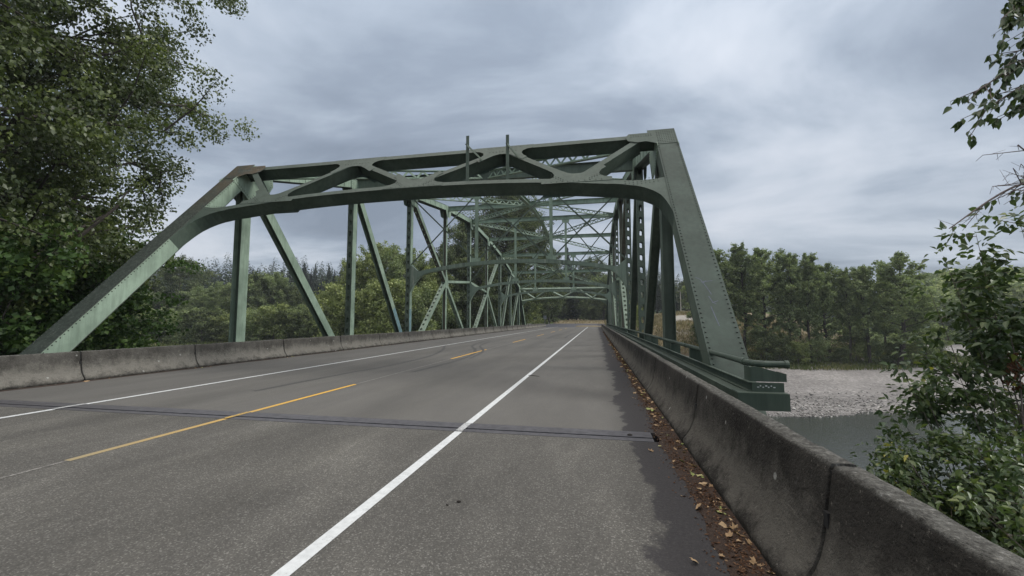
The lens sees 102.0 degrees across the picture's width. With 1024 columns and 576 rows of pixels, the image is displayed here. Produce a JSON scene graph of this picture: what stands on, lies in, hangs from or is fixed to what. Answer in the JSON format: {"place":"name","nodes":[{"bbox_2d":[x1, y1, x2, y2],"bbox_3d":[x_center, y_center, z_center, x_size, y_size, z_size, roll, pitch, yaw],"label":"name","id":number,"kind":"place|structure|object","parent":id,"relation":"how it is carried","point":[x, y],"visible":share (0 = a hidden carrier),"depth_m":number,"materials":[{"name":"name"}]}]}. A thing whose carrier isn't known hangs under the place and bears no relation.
{"place":"outdoors","nodes":[
{"label":"outdoors","id":0,"kind":"place"},
{"bbox_2d":[0,324,729,575],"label":"road","id":1,"kind":"structure","parent":0,"point":[232,497],"depth_m":4.45,"materials":[{"name":"grey asphalt"}]},
{"bbox_2d":[0,351,83,390],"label":"concrete barrier","id":2,"kind":"object","parent":1,"relation":"on","point":[27,370],"visible":1,"depth_m":10.53,"materials":[{"name":"grey concrete"}]},
{"bbox_2d":[80,344,197,380],"bbox_3d":[-11.665,2.282,13.089,0.607,0.813,3.341,-1,-5,11],"label":"concrete barrier","id":3,"kind":"object","parent":1,"relation":"on","point":[102,364],"visible":0.97,"depth_m":12.72,"materials":[{"name":"grey concrete"}]},
{"bbox_2d":[67,419,224,460],"bbox_3d":[-5.045,2.120,5.940,0.105,0.001,2.140,-1,-5,11],"label":"dash","id":4,"kind":"object","parent":1,"relation":"on","point":[97,452],"visible":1,"depth_m":5.67,"materials":[{"name":"yellow paint"}]},
{"bbox_2d":[194,339,285,366],"bbox_3d":[-10.913,2.573,16.797,0.607,0.812,4.251,-1,-5,11],"label":"concrete barrier","id":5,"kind":"object","parent":1,"relation":"on","point":[212,354],"visible":0.99,"depth_m":16.35,"materials":[{"name":"grey concrete"}]},
{"bbox_2d":[0,329,520,391],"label":"leaf mould","id":6,"kind":"object","parent":1,"relation":"on","point":[189,368],"visible":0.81,"depth_m":13.44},
{"bbox_2d":[249,384,355,411],"bbox_3d":[-4.403,2.369,9.112,0.105,0.001,3.370,-1,-5,11],"label":"dash","id":7,"kind":"object","parent":1,"relation":"on","point":[300,398],"visible":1,"depth_m":8.73,"materials":[{"name":"yellow paint"}]},
{"bbox_2d":[283,336,342,356],"bbox_3d":[-10.066,2.901,20.980,0.609,0.813,4.311,-1,-5,11],"label":"concrete barrier","id":8,"kind":"object","parent":1,"relation":"on","point":[301,346],"visible":0.96,"depth_m":20.60,"materials":[{"name":"grey concrete"}]},
{"bbox_2d":[86,329,540,403],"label":"edge line","id":9,"kind":"object","parent":1,"relation":"on","point":[253,376],"visible":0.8,"depth_m":11.63,"materials":[{"name":"white paint"}]},
{"bbox_2d":[0,400,653,441],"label":"expansion joint","id":10,"kind":"object","parent":1,"relation":"on","point":[520,430],"visible":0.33,"depth_m":6.76,"materials":[{"name":"metal"}]},
{"bbox_2d":[340,333,381,349],"bbox_3d":[-9.224,3.227,25.143,0.610,0.813,4.211,-1,-5,11],"label":"concrete barrier","id":11,"kind":"object","parent":1,"relation":"on","point":[348,342],"visible":0.91,"depth_m":24.84,"materials":[{"name":"grey concrete"}]},
{"bbox_2d":[271,431,460,575],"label":"edge line","id":12,"kind":"object","parent":1,"relation":"on","point":[291,566],"visible":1,"depth_m":3.48,"materials":[{"name":"white paint"}]},
{"bbox_2d":[379,332,410,345],"bbox_3d":[-8.376,3.556,29.330,0.606,0.813,4.361,-1,-5,11],"label":"concrete barrier","id":13,"kind":"object","parent":1,"relation":"on","point":[393,338],"visible":0.94,"depth_m":29.05,"materials":[{"name":"grey concrete"}]},
{"bbox_2d":[253,333,574,390],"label":"tyre marks","id":14,"kind":"object","parent":1,"relation":"on","point":[473,353],"visible":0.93,"depth_m":15.59,"materials":[{"name":"rubber"}]},
{"bbox_2d":[408,330,433,341],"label":"concrete barrier","id":15,"kind":"object","parent":1,"relation":"on","point":[415,336],"visible":0.93,"depth_m":33.36,"materials":[{"name":"grey concrete"}]},
{"bbox_2d":[431,329,450,339],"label":"concrete barrier","id":16,"kind":"object","parent":1,"relation":"on","point":[440,334],"visible":0.91,"depth_m":37.76,"materials":[{"name":"grey concrete"}]},
{"bbox_2d":[466,329,584,422],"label":"edge line","id":17,"kind":"object","parent":1,"relation":"on","point":[484,410],"visible":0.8,"depth_m":9.38,"materials":[{"name":"white paint"}]},
{"bbox_2d":[619,338,631,358],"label":"concrete barrier","id":18,"kind":"object","parent":1,"relation":"on","point":[623,352],"visible":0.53,"depth_m":18.38,"materials":[{"name":"grey concrete"}]},
{"bbox_2d":[624,341,641,369],"bbox_3d":[4.489,2.421,14.976,0.608,0.813,3.781,-1,-5,11],"label":"concrete barrier","id":19,"kind":"object","parent":1,"relation":"on","point":[631,359],"visible":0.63,"depth_m":14.64,"materials":[{"name":"grey concrete"}]},
{"bbox_2d":[632,347,661,391],"bbox_3d":[3.743,2.132,11.282,0.608,0.812,3.781,-1,-5,11],"label":"concrete barrier","id":20,"kind":"object","parent":1,"relation":"on","point":[643,370],"visible":0.73,"depth_m":10.85,"materials":[{"name":"grey concrete"}]},
{"bbox_2d":[647,357,708,441],"bbox_3d":[2.975,1.834,7.485,0.608,0.813,3.991,-1,-5,11],"label":"concrete barrier","id":21,"kind":"object","parent":1,"relation":"on","point":[672,390],"visible":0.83,"depth_m":6.75,"materials":[{"name":"grey concrete"}]},
{"bbox_2d":[602,331,775,575],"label":"leaf litter","id":22,"kind":"object","parent":1,"relation":"on","point":[740,568],"visible":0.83,"depth_m":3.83,"materials":[{"name":"brown plant"}]},
{"bbox_2d":[683,383,856,575],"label":"concrete barrier","id":23,"kind":"object","parent":1,"relation":"on","point":[768,477],"visible":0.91,"depth_m":3.14,"materials":[{"name":"grey concrete"}]},
{"bbox_2d":[812,466,1023,575],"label":"concrete barrier","id":24,"kind":"object","parent":1,"relation":"on","point":[874,525],"visible":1,"depth_m":1.92,"materials":[{"name":"grey concrete"}]},
{"bbox_2d":[0,0,1023,292],"label":"sky","id":25,"kind":"structure","parent":0,"point":[800,127],"materials":[{"name":"grey"}]},
{"bbox_2d":[2,296,1023,416],"bbox_3d":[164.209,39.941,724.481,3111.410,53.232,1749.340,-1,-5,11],"label":"ground","id":26,"kind":"structure","parent":0,"point":[833,382],"depth_m":54.95,"materials":[{"name":"grey gravel"}]},
{"bbox_2d":[0,211,143,355],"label":"maple tree","id":27,"kind":"object","parent":26,"relation":"on","point":[14,262],"visible":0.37,"depth_m":13.76,"materials":[{"name":"green plant"}]},
{"bbox_2d":[0,258,188,354],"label":"maple tree","id":28,"kind":"object","parent":26,"relation":"on","point":[114,338],"visible":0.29,"depth_m":17.50,"materials":[{"name":"green plant"}]},
{"bbox_2d":[0,163,205,352],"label":"maple tree","id":29,"kind":"object","parent":26,"relation":"on","point":[176,263],"visible":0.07,"depth_m":23.27,"materials":[{"name":"green plant"}]},
{"bbox_2d":[0,0,261,332],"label":"cottonwood tree","id":30,"kind":"object","parent":26,"relation":"on","point":[66,121],"visible":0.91,"depth_m":17.75,"materials":[{"name":"green plant"}]},
{"bbox_2d":[140,280,172,310],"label":"broadleaf tree","id":31,"kind":"object","parent":26,"relation":"on","point":[156,306],"visible":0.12,"depth_m":127.38,"materials":[{"name":"green plant"}]},
{"bbox_2d":[146,255,220,312],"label":"broadleaf tree","id":32,"kind":"object","parent":26,"relation":"on","point":[174,279],"visible":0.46,"depth_m":130.00,"materials":[{"name":"green plant"}]},
{"bbox_2d":[93,333,276,346],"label":"field grass","id":33,"kind":"structure","parent":26,"relation":"on","point":[166,342],"depth_m":99.61,"materials":[{"name":"green plant"}]},
{"bbox_2d":[156,306,220,343],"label":"field bush","id":34,"kind":"object","parent":26,"relation":"on","point":[176,338],"visible":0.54,"depth_m":100.02,"materials":[{"name":"green plant"}]},
{"bbox_2d":[174,301,224,342],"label":"field bush","id":35,"kind":"object","parent":26,"relation":"on","point":[204,314],"visible":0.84,"depth_m":100.89,"materials":[{"name":"green plant"}]},
{"bbox_2d":[179,286,222,328],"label":"broadleaf tree","id":36,"kind":"object","parent":26,"relation":"on","point":[196,298],"visible":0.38,"depth_m":123.66,"materials":[{"name":"green plant"}]},
{"bbox_2d":[188,281,230,335],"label":"broadleaf tree","id":37,"kind":"object","parent":26,"relation":"on","point":[211,301],"visible":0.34,"depth_m":119.16,"materials":[{"name":"green plant"}]},
{"bbox_2d":[207,312,229,341],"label":"field bush","id":38,"kind":"object","parent":26,"relation":"on","point":[225,327],"visible":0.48,"depth_m":103.69,"materials":[{"name":"green plant"}]},
{"bbox_2d":[216,270,278,327],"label":"broadleaf tree","id":39,"kind":"object","parent":26,"relation":"on","point":[254,277],"visible":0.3,"depth_m":116.52,"materials":[{"name":"green plant"}]},
{"bbox_2d":[225,306,287,340],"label":"field bush","id":40,"kind":"object","parent":26,"relation":"on","point":[252,313],"visible":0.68,"depth_m":98.49,"materials":[{"name":"green plant"}]},
{"bbox_2d":[246,302,298,340],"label":"field bush","id":41,"kind":"object","parent":26,"relation":"on","point":[266,309],"visible":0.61,"depth_m":98.68,"materials":[{"name":"green plant"}]},
{"bbox_2d":[247,270,305,312],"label":"broadleaf tree","id":42,"kind":"object","parent":26,"relation":"on","point":[278,278],"visible":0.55,"depth_m":117.69,"materials":[{"name":"green plant"}]},
{"bbox_2d":[262,304,309,338],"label":"field bush","id":43,"kind":"object","parent":26,"relation":"on","point":[278,324],"visible":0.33,"depth_m":101.24,"materials":[{"name":"green plant"}]},
{"bbox_2d":[274,283,306,332],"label":"broadleaf tree","id":44,"kind":"object","parent":26,"relation":"on","point":[295,296],"visible":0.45,"depth_m":119.80,"materials":[{"name":"green plant"}]},
{"bbox_2d":[276,306,315,338],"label":"field bush","id":45,"kind":"object","parent":26,"relation":"on","point":[299,316],"visible":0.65,"depth_m":99.61,"materials":[{"name":"green plant"}]},
{"bbox_2d":[287,316,319,337],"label":"field bush","id":46,"kind":"object","parent":26,"relation":"on","point":[309,324],"visible":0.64,"depth_m":99.25,"materials":[{"name":"green plant"}]},
{"bbox_2d":[315,282,344,334],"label":"broadleaf tree","id":47,"kind":"object","parent":26,"relation":"on","point":[329,315],"visible":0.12,"depth_m":102.96,"materials":[{"name":"green plant"}]},
{"bbox_2d":[305,281,372,336],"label":"thicket","id":48,"kind":"object","parent":26,"relation":"on","point":[337,308],"visible":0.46,"depth_m":85.94,"materials":[{"name":"green plant"}]},
{"bbox_2d":[333,258,386,327],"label":"broadleaf tree","id":49,"kind":"object","parent":26,"relation":"on","point":[344,273],"visible":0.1,"depth_m":95.43,"materials":[{"name":"green plant"}]},
{"bbox_2d":[341,240,404,333],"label":"broadleaf tree","id":50,"kind":"object","parent":26,"relation":"on","point":[367,263],"visible":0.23,"depth_m":90.49,"materials":[{"name":"green plant"}]},
{"bbox_2d":[336,279,414,334],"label":"thicket","id":51,"kind":"object","parent":26,"relation":"on","point":[372,300],"visible":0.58,"depth_m":81.36,"materials":[{"name":"green plant"}]},
{"bbox_2d":[367,243,431,328],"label":"broadleaf tree","id":52,"kind":"object","parent":26,"relation":"on","point":[395,272],"visible":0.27,"depth_m":88.28,"materials":[{"name":"green plant"}]},
{"bbox_2d":[365,277,436,332],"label":"thicket","id":53,"kind":"object","parent":26,"relation":"on","point":[396,285],"visible":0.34,"depth_m":81.72,"materials":[{"name":"green plant"}]},
{"bbox_2d":[19,128,790,414],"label":"truss bridge","id":54,"kind":"structure","parent":26,"relation":"on","point":[718,358],"depth_m":15.70,"materials":[{"name":"green paint"}]},
{"bbox_2d":[405,261,453,325],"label":"broadleaf tree","id":55,"kind":"object","parent":26,"relation":"on","point":[435,278],"visible":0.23,"depth_m":92.16,"materials":[{"name":"green plant"}]},
{"bbox_2d":[403,284,461,330],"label":"thicket","id":56,"kind":"object","parent":26,"relation":"on","point":[423,301],"visible":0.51,"depth_m":83.97,"materials":[{"name":"green plant"}]},
{"bbox_2d":[415,240,479,327],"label":"maple tree","id":57,"kind":"object","parent":26,"relation":"on","point":[456,250],"visible":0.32,"depth_m":95.57,"materials":[{"name":"green plant"}]},
{"bbox_2d":[437,287,478,328],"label":"roadside bush","id":58,"kind":"object","parent":26,"relation":"on","point":[462,318],"visible":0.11,"depth_m":94.48,"materials":[{"name":"green plant"}]},
{"bbox_2d":[436,218,497,319],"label":"maple tree","id":59,"kind":"object","parent":26,"relation":"on","point":[460,235],"visible":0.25,"depth_m":99.58,"materials":[{"name":"green plant"}]},
{"bbox_2d":[454,250,519,324],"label":"maple tree","id":60,"kind":"object","parent":26,"relation":"on","point":[492,290],"visible":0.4,"depth_m":95.68,"materials":[{"name":"green plant"}]},
{"bbox_2d":[66,253,912,333],"bbox_3d":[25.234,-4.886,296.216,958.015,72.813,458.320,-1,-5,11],"label":"wooded hills","id":61,"kind":"structure","parent":26,"relation":"on","point":[273,268],"depth_m":229.38,"materials":[{"name":"green plant"}]},
{"bbox_2d":[452,196,556,313],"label":"tall tree","id":62,"kind":"object","parent":26,"relation":"on","point":[525,226],"visible":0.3,"depth_m":105.06,"materials":[{"name":"green plant"}]},
{"bbox_2d":[495,286,531,325],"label":"roadside bush","id":63,"kind":"object","parent":26,"relation":"on","point":[512,303],"visible":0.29,"depth_m":102.64,"materials":[{"name":"green plant"}]},
{"bbox_2d":[493,208,560,315],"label":"tall tree","id":64,"kind":"object","parent":26,"relation":"on","point":[544,285],"visible":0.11,"depth_m":113.58,"materials":[{"name":"green plant"}]},
{"bbox_2d":[512,285,543,323],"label":"verge bush","id":65,"kind":"object","parent":26,"relation":"on","point":[537,308],"visible":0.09,"depth_m":114.72,"materials":[{"name":"green plant"}]},
{"bbox_2d":[531,249,572,323],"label":"verge tree","id":66,"kind":"object","parent":26,"relation":"on","point":[556,309],"visible":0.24,"depth_m":134.65,"materials":[{"name":"green plant"}]},
{"bbox_2d":[550,247,583,319],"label":"conifer tree","id":67,"kind":"object","parent":26,"relation":"on","point":[573,314],"visible":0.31,"depth_m":169.16,"materials":[{"name":"green plant"}]},
{"bbox_2d":[565,267,594,319],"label":"verge tree","id":68,"kind":"object","parent":26,"relation":"on","point":[580,274],"visible":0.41,"depth_m":169.43,"materials":[{"name":"green plant"}]},
{"bbox_2d":[573,299,594,319],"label":"roadside bush","id":69,"kind":"object","parent":26,"relation":"on","point":[582,303],"visible":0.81,"depth_m":165.99,"materials":[{"name":"green plant"}]},
{"bbox_2d":[574,256,606,318],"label":"verge tree","id":70,"kind":"object","parent":26,"relation":"on","point":[597,273],"visible":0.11,"depth_m":176.19,"materials":[{"name":"green plant"}]},
{"bbox_2d":[588,274,606,319],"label":"verge tree","id":71,"kind":"object","parent":26,"relation":"on","point":[603,278],"visible":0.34,"depth_m":164.02,"materials":[{"name":"green plant"}]},
{"bbox_2d":[655,279,661,312],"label":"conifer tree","id":72,"kind":"object","parent":26,"relation":"on","point":[657,303],"visible":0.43,"depth_m":164.36,"materials":[{"name":"green plant"}]},
{"bbox_2d":[675,280,688,310],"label":"verge tree","id":73,"kind":"object","parent":26,"relation":"on","point":[684,296],"visible":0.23,"depth_m":164.93,"materials":[{"name":"green plant"}]},
{"bbox_2d":[604,310,833,354],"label":"dry grass","id":74,"kind":"structure","parent":26,"relation":"on","point":[658,322],"depth_m":97.90,"materials":[{"name":"plant"}]},
{"bbox_2d":[713,248,742,325],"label":"cottonwood tree","id":75,"kind":"object","parent":26,"relation":"on","point":[719,258],"visible":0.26,"depth_m":79.20,"materials":[{"name":"green plant"}]},
{"bbox_2d":[723,242,762,351],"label":"cottonwood tree","id":76,"kind":"object","parent":26,"relation":"on","point":[739,258],"visible":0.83,"depth_m":78.04,"materials":[{"name":"green plant"}]},
{"bbox_2d":[740,327,777,357],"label":"willow bush","id":77,"kind":"object","parent":26,"relation":"on","point":[760,347],"visible":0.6,"depth_m":76.17,"materials":[{"name":"green plant"}]},
{"bbox_2d":[737,247,800,357],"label":"cottonwood tree","id":78,"kind":"object","parent":26,"relation":"on","point":[765,272],"visible":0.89,"depth_m":75.27,"materials":[{"name":"green plant"}]},
{"bbox_2d":[758,330,798,361],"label":"willow bush","id":79,"kind":"object","parent":26,"relation":"on","point":[784,341],"visible":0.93,"depth_m":71.52,"materials":[{"name":"green plant"}]},
{"bbox_2d":[765,252,813,352],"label":"cottonwood tree","id":80,"kind":"object","parent":26,"relation":"on","point":[790,263],"visible":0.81,"depth_m":74.19,"materials":[{"name":"green plant"}]},
{"bbox_2d":[786,340,811,364],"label":"willow bush","id":81,"kind":"object","parent":26,"relation":"on","point":[799,347],"visible":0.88,"depth_m":71.00,"materials":[{"name":"green plant"}]},
{"bbox_2d":[790,252,825,361],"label":"cottonwood tree","id":82,"kind":"object","parent":26,"relation":"on","point":[810,267],"visible":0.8,"depth_m":73.40,"materials":[{"name":"green plant"}]},
{"bbox_2d":[797,336,835,361],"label":"willow bush","id":83,"kind":"object","parent":26,"relation":"on","point":[816,343],"visible":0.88,"depth_m":72.09,"materials":[{"name":"green plant"}]},
{"bbox_2d":[795,262,854,361],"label":"cottonwood tree","id":84,"kind":"object","parent":26,"relation":"on","point":[827,304],"visible":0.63,"depth_m":73.49,"materials":[{"name":"green plant"}]},
{"bbox_2d":[682,340,969,370],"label":"bank grass","id":85,"kind":"structure","parent":26,"relation":"on","point":[819,364],"depth_m":70.54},
{"bbox_2d":[828,346,852,363],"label":"willow bush","id":86,"kind":"object","parent":26,"relation":"on","point":[838,352],"visible":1,"depth_m":71.24,"materials":[{"name":"green plant"}]},
{"bbox_2d":[831,266,862,362],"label":"cottonwood tree","id":87,"kind":"object","parent":26,"relation":"on","point":[841,295],"visible":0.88,"depth_m":72.69,"materials":[{"name":"green plant"}]},
{"bbox_2d":[832,326,882,363],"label":"willow bush","id":88,"kind":"object","parent":26,"relation":"on","point":[855,349],"visible":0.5,"depth_m":72.82,"materials":[{"name":"green plant"}]},
{"bbox_2d":[834,264,890,363],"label":"cottonwood tree","id":89,"kind":"object","parent":26,"relation":"on","point":[860,276],"visible":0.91,"depth_m":71.21,"materials":[{"name":"green plant"}]},
{"bbox_2d":[873,274,898,341],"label":"tree","id":90,"kind":"object","parent":26,"relation":"on","point":[886,314],"visible":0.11,"depth_m":83.30,"materials":[{"name":"green plant"}]},
{"bbox_2d":[767,387,1023,417],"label":"river stones","id":91,"kind":"object","parent":26,"relation":"on","point":[826,414],"visible":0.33,"depth_m":41.14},
{"bbox_2d":[879,338,912,363],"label":"willow bush","id":92,"kind":"object","parent":26,"relation":"on","point":[887,349],"visible":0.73,"depth_m":71.48,"materials":[{"name":"green plant"}]},
{"bbox_2d":[860,251,942,364],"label":"cottonwood tree","id":93,"kind":"object","parent":26,"relation":"on","point":[887,272],"visible":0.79,"depth_m":69.69,"materials":[{"name":"green plant"}]},
{"bbox_2d":[892,342,923,365],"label":"willow bush","id":94,"kind":"object","parent":26,"relation":"on","point":[910,349],"visible":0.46,"depth_m":71.50,"materials":[{"name":"green plant"}]},
{"bbox_2d":[890,275,935,361],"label":"cottonwood tree","id":95,"kind":"object","parent":26,"relation":"on","point":[921,306],"visible":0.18,"depth_m":72.31,"materials":[{"name":"green plant"}]},
{"bbox_2d":[899,326,957,360],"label":"willow bush","id":96,"kind":"object","parent":26,"relation":"on","point":[934,349],"visible":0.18,"depth_m":71.86,"materials":[{"name":"green plant"}]},
{"bbox_2d":[850,407,1023,555],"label":"snowberry shrub","id":97,"kind":"object","parent":26,"relation":"on","point":[1001,481],"visible":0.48,"depth_m":3.90,"materials":[{"name":"green plant"}]},
{"bbox_2d":[890,282,1006,340],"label":"riverside willow","id":98,"kind":"object","parent":26,"relation":"on","point":[937,297],"visible":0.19,"depth_m":144.95,"materials":[{"name":"green plant"}]},
{"bbox_2d":[874,340,1023,532],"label":"willow shrub","id":99,"kind":"object","parent":26,"relation":"on","point":[926,403],"visible":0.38,"depth_m":4.43,"materials":[{"name":"green plant"}]},
{"bbox_2d":[904,206,1023,464],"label":"alder shrub","id":100,"kind":"object","parent":26,"relation":"on","point":[992,349],"visible":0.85,"depth_m":4.55,"materials":[{"name":"green plant"}]},
{"bbox_2d":[1000,335,1023,429],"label":"tree","id":101,"kind":"object","parent":100,"relation":"attached to","point":[1011,366],"visible":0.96,"depth_m":4.30,"materials":[{"name":"plant"}]},
{"bbox_2d":[926,276,1008,340],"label":"riverside willow","id":102,"kind":"object","parent":26,"relation":"on","point":[939,284],"visible":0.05,"depth_m":155.15,"materials":[{"name":"green plant"}]},
{"bbox_2d":[933,476,1023,557],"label":"bramble shrub","id":103,"kind":"object","parent":26,"relation":"on","point":[960,496],"visible":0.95,"depth_m":3.03,"materials":[{"name":"green plant"}]},
{"bbox_2d":[936,285,1023,340],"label":"riverside willow","id":104,"kind":"object","parent":26,"relation":"on","point":[1019,293],"visible":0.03,"depth_m":144.80,"materials":[{"name":"green plant"}]},
{"bbox_2d":[940,0,1023,232],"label":"overhanging tree","id":105,"kind":"object","parent":26,"relation":"on","point":[1009,69],"visible":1,"depth_m":3.49,"materials":[{"name":"green plant"}]},
{"bbox_2d":[769,412,1022,531],"bbox_3d":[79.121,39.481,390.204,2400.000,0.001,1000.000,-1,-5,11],"label":"river","id":106,"kind":"structure","parent":0,"point":[842,436],"depth_m":32.78,"materials":[{"name":"grey liquid"}]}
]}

